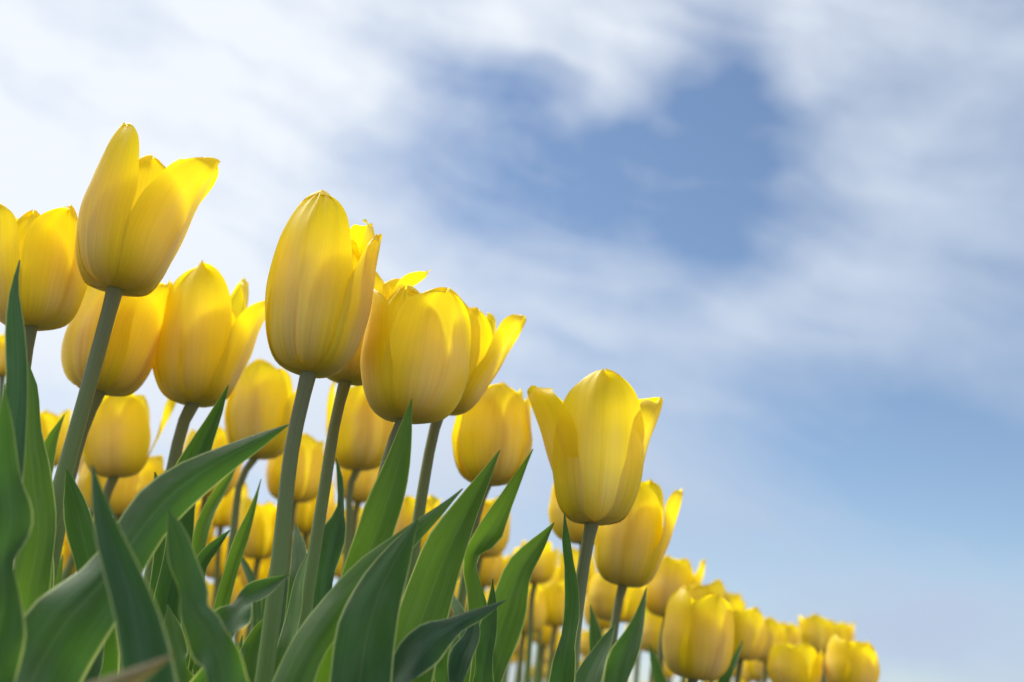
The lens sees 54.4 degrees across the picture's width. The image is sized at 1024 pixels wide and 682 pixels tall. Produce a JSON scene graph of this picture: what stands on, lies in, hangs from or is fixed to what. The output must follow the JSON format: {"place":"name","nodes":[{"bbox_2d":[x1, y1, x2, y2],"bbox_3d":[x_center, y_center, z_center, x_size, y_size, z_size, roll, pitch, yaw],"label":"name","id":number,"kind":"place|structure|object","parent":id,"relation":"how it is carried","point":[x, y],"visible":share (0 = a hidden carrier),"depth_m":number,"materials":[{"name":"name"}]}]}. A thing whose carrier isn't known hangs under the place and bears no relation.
{"place":"outdoors","nodes":[
{"label":"outdoors","id":0,"kind":"place"},
{"bbox_2d":[0,0,1023,681],"label":"sky","id":1,"kind":"structure","parent":0,"point":[795,227],"materials":[{"name":"blue"}]},
{"bbox_3d":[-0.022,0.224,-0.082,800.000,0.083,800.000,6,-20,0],"label":"ground","id":2,"kind":"structure","parent":0,"visible":0},
{"bbox_2d":[0,334,5,402],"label":"tulip","id":3,"kind":"object","parent":2,"relation":"on","point":[2,362],"visible":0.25,"depth_m":1.02,"materials":[{"name":"yellow plant"}]},
{"bbox_2d":[0,203,87,681],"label":"tulip","id":4,"kind":"object","parent":2,"relation":"on","point":[43,285],"visible":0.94,"depth_m":0.43,"materials":[{"name":"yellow plant"}]},
{"bbox_2d":[40,409,71,466],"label":"tulip","id":5,"kind":"object","parent":2,"relation":"on","point":[49,421],"visible":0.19,"depth_m":1.05,"materials":[{"name":"yellow plant"}]},
{"bbox_2d":[64,532,70,556],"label":"tulip","id":6,"kind":"object","parent":2,"relation":"on","point":[65,538],"visible":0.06,"depth_m":1.25,"materials":[{"name":"yellow plant"}]},
{"bbox_2d":[60,540,75,576],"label":"tulip","id":7,"kind":"object","parent":2,"relation":"on","point":[65,557],"visible":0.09,"depth_m":1.25,"materials":[{"name":"yellow plant"}]},
{"bbox_2d":[62,456,91,581],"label":"tulip","id":8,"kind":"object","parent":2,"relation":"on","point":[68,569],"visible":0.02,"depth_m":0.89,"materials":[{"name":"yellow plant"}]},
{"bbox_2d":[44,280,172,678],"bbox_3d":[-0.230,0.150,0.507,0.078,0.438,0.210,22,-26,-38],"label":"tulip","id":9,"kind":"object","parent":2,"relation":"on","point":[129,362],"visible":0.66,"depth_m":0.59,"materials":[{"name":"yellow plant"}]},
{"bbox_2d":[76,455,165,521],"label":"tulip","id":10,"kind":"object","parent":2,"relation":"on","point":[125,492],"visible":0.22,"depth_m":0.85,"materials":[{"name":"yellow plant"}]},
{"bbox_2d":[82,393,175,501],"bbox_3d":[-0.344,0.240,0.752,0.123,0.416,0.128,14,-22,-23],"label":"tulip","id":11,"kind":"object","parent":2,"relation":"on","point":[117,444],"visible":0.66,"depth_m":0.76,"materials":[{"name":"yellow plant"}]},
{"bbox_2d":[16,122,288,681],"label":"tulip","id":12,"kind":"object","parent":2,"relation":"on","point":[136,215],"visible":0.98,"depth_m":0.49,"materials":[{"name":"yellow plant"}]},
{"bbox_2d":[91,260,264,681],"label":"tulip","id":13,"kind":"object","parent":2,"relation":"on","point":[211,326],"visible":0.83,"depth_m":0.59,"materials":[{"name":"yellow plant"}]},
{"bbox_2d":[194,499,212,530],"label":"tulip","id":14,"kind":"object","parent":2,"relation":"on","point":[197,507],"visible":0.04,"depth_m":1.02,"materials":[{"name":"yellow plant"}]},
{"bbox_2d":[206,581,213,606],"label":"tulip","id":15,"kind":"object","parent":2,"relation":"on","point":[210,588],"visible":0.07,"depth_m":1.42,"materials":[{"name":"yellow plant"}]},
{"bbox_2d":[206,527,215,545],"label":"tulip","id":16,"kind":"object","parent":2,"relation":"on","point":[211,534],"visible":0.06,"depth_m":1.22,"materials":[{"name":"yellow plant"}]},
{"bbox_2d":[182,426,241,514],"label":"tulip","id":17,"kind":"object","parent":2,"relation":"on","point":[220,439],"visible":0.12,"depth_m":0.95,"materials":[{"name":"yellow plant"}]},
{"bbox_2d":[205,535,247,585],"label":"tulip","id":18,"kind":"object","parent":2,"relation":"on","point":[210,570],"visible":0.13,"depth_m":1.24,"materials":[{"name":"yellow plant"}]},
{"bbox_2d":[211,482,247,608],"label":"tulip","id":19,"kind":"object","parent":2,"relation":"on","point":[222,518],"visible":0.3,"depth_m":1.17,"materials":[{"name":"yellow plant"}]},
{"bbox_2d":[230,576,243,644],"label":"tulip","id":20,"kind":"object","parent":2,"relation":"on","point":[238,587],"visible":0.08,"depth_m":1.43,"materials":[{"name":"yellow plant"}]},
{"bbox_2d":[237,626,245,645],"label":"tulip","id":21,"kind":"object","parent":2,"relation":"on","point":[241,632],"visible":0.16,"depth_m":3.71,"materials":[{"name":"yellow plant"}]},
{"bbox_2d":[239,558,270,586],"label":"tulip","id":22,"kind":"object","parent":2,"relation":"on","point":[264,568],"visible":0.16,"depth_m":1.29,"materials":[{"name":"yellow plant"}]},
{"bbox_2d":[237,495,276,640],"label":"tulip","id":23,"kind":"object","parent":2,"relation":"on","point":[259,545],"visible":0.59,"depth_m":1.11,"materials":[{"name":"yellow plant"}]},
{"bbox_2d":[224,358,296,563],"bbox_3d":[-0.233,0.243,0.792,0.221,0.462,0.083,-7,-24,31],"label":"tulip","id":24,"kind":"object","parent":2,"relation":"on","point":[260,398],"visible":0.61,"depth_m":0.82,"materials":[{"name":"yellow plant"}]},
{"bbox_2d":[167,189,381,681],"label":"tulip","id":25,"kind":"object","parent":2,"relation":"on","point":[320,287],"visible":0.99,"depth_m":0.47,"materials":[{"name":"yellow plant"}]},
{"bbox_2d":[266,433,323,580],"bbox_3d":[-0.207,0.309,0.935,0.113,0.445,0.059,13,-21,-20],"label":"tulip","id":26,"kind":"object","parent":2,"relation":"on","point":[309,464],"visible":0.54,"depth_m":0.97,"materials":[{"name":"yellow plant"}]},
{"bbox_2d":[192,270,429,673],"bbox_3d":[-0.123,0.168,0.526,0.245,0.442,0.065,-10,-25,36],"label":"tulip","id":27,"kind":"object","parent":2,"relation":"on","point":[326,542],"visible":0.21,"depth_m":0.54,"materials":[{"name":"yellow plant"}]},
{"bbox_2d":[294,481,334,548],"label":"tulip","id":28,"kind":"object","parent":2,"relation":"on","point":[304,515],"visible":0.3,"depth_m":1.09,"materials":[{"name":"yellow plant"}]},
{"bbox_2d":[301,502,336,549],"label":"tulip","id":29,"kind":"object","parent":2,"relation":"on","point":[310,534],"visible":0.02,"depth_m":1.26,"materials":[{"name":"yellow plant"}]},
{"bbox_2d":[334,554,342,579],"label":"tulip","id":30,"kind":"object","parent":2,"relation":"on","point":[338,572],"visible":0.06,"depth_m":1.44,"materials":[{"name":"yellow plant"}]},
{"bbox_2d":[342,504,362,553],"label":"tulip","id":31,"kind":"object","parent":2,"relation":"on","point":[360,511],"visible":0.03,"depth_m":1.12,"materials":[{"name":"yellow plant"}]},
{"bbox_2d":[336,467,378,540],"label":"tulip","id":32,"kind":"object","parent":2,"relation":"on","point":[364,483],"visible":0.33,"depth_m":1.04,"materials":[{"name":"yellow plant"}]},
{"bbox_2d":[326,382,394,570],"bbox_3d":[-0.119,0.261,0.819,0.138,0.472,0.128,0,-21,15],"label":"tulip","id":33,"kind":"object","parent":2,"relation":"on","point":[365,430],"visible":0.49,"depth_m":0.86,"materials":[{"name":"yellow plant"}]},
{"bbox_2d":[272,285,470,681],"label":"tulip","id":34,"kind":"object","parent":2,"relation":"on","point":[415,357],"visible":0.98,"depth_m":0.44,"materials":[{"name":"yellow plant"}]},
{"bbox_2d":[256,297,525,640],"bbox_3d":[-0.081,0.187,0.568,0.192,0.443,0.064,-10,-25,37],"label":"tulip","id":35,"kind":"object","parent":2,"relation":"on","point":[491,347],"visible":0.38,"depth_m":0.59,"materials":[{"name":"yellow plant"}]},
{"bbox_2d":[261,381,553,681],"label":"tulip","id":36,"kind":"object","parent":2,"relation":"on","point":[492,441],"visible":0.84,"depth_m":0.51,"materials":[{"name":"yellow plant"}]},
{"bbox_2d":[393,494,441,550],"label":"tulip","id":37,"kind":"object","parent":2,"relation":"on","point":[406,515],"visible":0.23,"depth_m":0.88,"materials":[{"name":"yellow plant"}]},
{"bbox_2d":[450,578,459,611],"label":"tulip","id":38,"kind":"object","parent":2,"relation":"on","point":[456,590],"visible":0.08,"depth_m":1.63,"materials":[{"name":"yellow plant"}]},
{"bbox_2d":[464,590,486,610],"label":"tulip","id":39,"kind":"object","parent":2,"relation":"on","point":[485,597],"visible":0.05,"depth_m":1.55,"materials":[{"name":"yellow plant"}]},
{"bbox_2d":[465,496,510,611],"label":"tulip","id":40,"kind":"object","parent":2,"relation":"on","point":[497,549],"visible":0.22,"depth_m":1.00,"materials":[{"name":"yellow plant"}]},
{"bbox_2d":[479,552,502,594],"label":"tulip","id":41,"kind":"object","parent":2,"relation":"on","point":[491,568],"visible":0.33,"depth_m":1.16,"materials":[{"name":"yellow plant"}]},
{"bbox_2d":[487,585,496,601],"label":"tulip","id":42,"kind":"object","parent":2,"relation":"on","point":[489,588],"visible":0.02,"depth_m":1.45,"materials":[{"name":"yellow plant"}]},
{"bbox_2d":[433,483,583,681],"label":"tulip","id":43,"kind":"object","parent":2,"relation":"on","point":[556,516],"visible":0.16,"depth_m":0.79,"materials":[{"name":"yellow plant"}]},
{"bbox_2d":[508,656,516,677],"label":"tulip","id":44,"kind":"object","parent":2,"relation":"on","point":[513,659],"visible":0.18,"depth_m":2.74,"materials":[{"name":"yellow plant"}]},
{"bbox_2d":[502,554,529,681],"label":"tulip","id":45,"kind":"object","parent":2,"relation":"on","point":[506,559],"visible":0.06,"depth_m":1.45,"materials":[{"name":"yellow plant"}]},
{"bbox_2d":[514,636,526,681],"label":"tulip","id":46,"kind":"object","parent":2,"relation":"on","point":[517,651],"visible":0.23,"depth_m":2.46,"materials":[{"name":"yellow plant"}]},
{"bbox_2d":[523,656,525,674],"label":"tulip","id":47,"kind":"object","parent":2,"relation":"on","point":[524,659],"visible":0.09,"depth_m":3.09,"materials":[{"name":"yellow plant"}]},
{"bbox_2d":[517,584,547,681],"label":"tulip","id":48,"kind":"object","parent":2,"relation":"on","point":[540,611],"visible":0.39,"depth_m":1.20,"materials":[{"name":"yellow plant"}]},
{"bbox_2d":[532,645,536,681],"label":"tulip","id":49,"kind":"object","parent":2,"relation":"on","point":[533,675],"depth_m":1.89,"materials":[{"name":"yellow plant"}]},
{"bbox_2d":[513,539,559,681],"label":"tulip","id":50,"kind":"object","parent":2,"relation":"on","point":[545,568],"visible":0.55,"depth_m":1.11,"materials":[{"name":"yellow plant"}]},
{"bbox_2d":[529,565,559,681],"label":"tulip","id":51,"kind":"object","parent":2,"relation":"on","point":[555,577],"visible":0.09,"depth_m":1.53,"materials":[{"name":"yellow plant"}]},
{"bbox_2d":[543,665,546,681],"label":"tulip","id":52,"kind":"object","parent":2,"relation":"on","point":[545,670],"visible":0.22,"depth_m":4.30,"materials":[{"name":"yellow plant"}]},
{"bbox_2d":[544,649,547,664],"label":"tulip","id":53,"kind":"object","parent":2,"relation":"on","point":[545,662],"visible":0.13,"depth_m":3.62,"materials":[{"name":"yellow plant"}]},
{"bbox_2d":[533,625,560,681],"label":"tulip","id":54,"kind":"object","parent":2,"relation":"on","point":[546,634],"visible":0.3,"depth_m":1.62,"materials":[{"name":"yellow plant"}]},
{"bbox_2d":[539,580,564,681],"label":"tulip","id":55,"kind":"object","parent":2,"relation":"on","point":[554,591],"visible":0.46,"depth_m":1.29,"materials":[{"name":"yellow plant"}]},
{"bbox_2d":[546,632,561,654],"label":"tulip","id":56,"kind":"object","parent":2,"relation":"on","point":[555,646],"visible":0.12,"depth_m":2.21,"materials":[{"name":"yellow plant"}]},
{"bbox_2d":[558,546,596,593],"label":"tulip","id":57,"kind":"object","parent":2,"relation":"on","point":[592,569],"visible":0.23,"depth_m":1.41,"materials":[{"name":"yellow plant"}]},
{"bbox_2d":[580,652,586,663],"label":"tulip","id":58,"kind":"object","parent":2,"relation":"on","point":[582,659],"visible":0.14,"depth_m":2.36,"materials":[{"name":"yellow plant"}]},
{"bbox_2d":[580,627,589,654],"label":"tulip","id":59,"kind":"object","parent":2,"relation":"on","point":[584,646],"visible":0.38,"depth_m":2.07,"materials":[{"name":"yellow plant"}]},
{"bbox_2d":[527,368,662,681],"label":"tulip","id":60,"kind":"object","parent":2,"relation":"on","point":[597,428],"visible":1,"depth_m":0.54,"materials":[{"name":"yellow plant"}]},
{"bbox_2d":[583,594,610,635],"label":"tulip","id":61,"kind":"object","parent":2,"relation":"on","point":[604,625],"visible":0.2,"depth_m":1.44,"materials":[{"name":"yellow plant"}]},
{"bbox_2d":[587,572,646,622],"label":"tulip","id":62,"kind":"object","parent":2,"relation":"on","point":[601,593],"visible":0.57,"depth_m":0.99,"materials":[{"name":"yellow plant"}]},
{"bbox_2d":[576,478,682,681],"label":"tulip","id":63,"kind":"object","parent":2,"relation":"on","point":[630,549],"visible":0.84,"depth_m":0.69,"materials":[{"name":"yellow plant"}]},
{"bbox_2d":[627,609,646,681],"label":"tulip","id":64,"kind":"object","parent":2,"relation":"on","point":[636,670],"visible":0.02,"depth_m":1.52,"materials":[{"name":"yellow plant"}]},
{"bbox_2d":[641,610,662,681],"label":"tulip","id":65,"kind":"object","parent":2,"relation":"on","point":[652,628],"visible":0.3,"depth_m":1.33,"materials":[{"name":"yellow plant"}]},
{"bbox_2d":[663,660,674,681],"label":"tulip","id":66,"kind":"object","parent":2,"relation":"on","point":[667,673],"visible":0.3,"depth_m":2.31,"materials":[{"name":"yellow plant"}]},
{"bbox_2d":[646,554,705,670],"bbox_3d":[0.160,0.408,1.002,0.123,0.380,0.056,-5,-23,27],"label":"tulip","id":67,"kind":"object","parent":2,"relation":"on","point":[672,576],"visible":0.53,"depth_m":1.04,"materials":[{"name":"yellow plant"}]},
{"bbox_2d":[662,585,734,681],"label":"tulip","id":68,"kind":"object","parent":2,"relation":"on","point":[698,638],"visible":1,"depth_m":0.72,"materials":[{"name":"yellow plant"}]},
{"bbox_2d":[687,579,728,681],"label":"tulip","id":69,"kind":"object","parent":2,"relation":"on","point":[696,592],"visible":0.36,"depth_m":1.02,"materials":[{"name":"yellow plant"}]},
{"bbox_2d":[717,592,745,681],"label":"tulip","id":70,"kind":"object","parent":2,"relation":"on","point":[736,601],"visible":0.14,"depth_m":1.29,"materials":[{"name":"yellow plant"}]},
{"bbox_2d":[730,663,744,681],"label":"tulip","id":71,"kind":"object","parent":2,"relation":"on","point":[733,674],"visible":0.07,"depth_m":1.71,"materials":[{"name":"yellow plant"}]},
{"bbox_2d":[718,606,767,681],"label":"tulip","id":72,"kind":"object","parent":2,"relation":"on","point":[751,636],"visible":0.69,"depth_m":1.01,"materials":[{"name":"yellow plant"}]},
{"bbox_2d":[741,670,754,681],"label":"tulip","id":73,"kind":"object","parent":2,"relation":"on","point":[744,677],"visible":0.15,"depth_m":2.06,"materials":[{"name":"yellow plant"}]},
{"bbox_2d":[744,660,769,681],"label":"tulip","id":74,"kind":"object","parent":2,"relation":"on","point":[754,670],"visible":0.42,"depth_m":1.61,"materials":[{"name":"yellow plant"}]},
{"bbox_2d":[756,616,787,681],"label":"tulip","id":75,"kind":"object","parent":2,"relation":"on","point":[776,633],"visible":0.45,"depth_m":1.17,"materials":[{"name":"yellow plant"}]},
{"bbox_2d":[779,622,800,644],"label":"tulip","id":76,"kind":"object","parent":2,"relation":"on","point":[791,632],"visible":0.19,"depth_m":1.44,"materials":[{"name":"yellow plant"}]},
{"bbox_2d":[767,642,822,681],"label":"tulip","id":77,"kind":"object","parent":2,"relation":"on","point":[789,662],"visible":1,"depth_m":0.96,"materials":[{"name":"yellow plant"}]},
{"bbox_2d":[798,613,836,681],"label":"tulip","id":78,"kind":"object","parent":2,"relation":"on","point":[816,632],"visible":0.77,"depth_m":1.25,"materials":[{"name":"yellow plant"}]},
{"bbox_2d":[820,654,828,681],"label":"tulip","id":79,"kind":"object","parent":2,"relation":"on","point":[823,658],"visible":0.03,"depth_m":1.43,"materials":[{"name":"yellow plant"}]},
{"bbox_2d":[834,621,854,641],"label":"tulip","id":80,"kind":"object","parent":2,"relation":"on","point":[844,630],"visible":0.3,"depth_m":1.73,"materials":[{"name":"yellow plant"}]},
{"bbox_2d":[825,633,879,681],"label":"tulip","id":81,"kind":"object","parent":2,"relation":"on","point":[853,661],"visible":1,"depth_m":0.94,"materials":[{"name":"yellow plant"}]}
]}

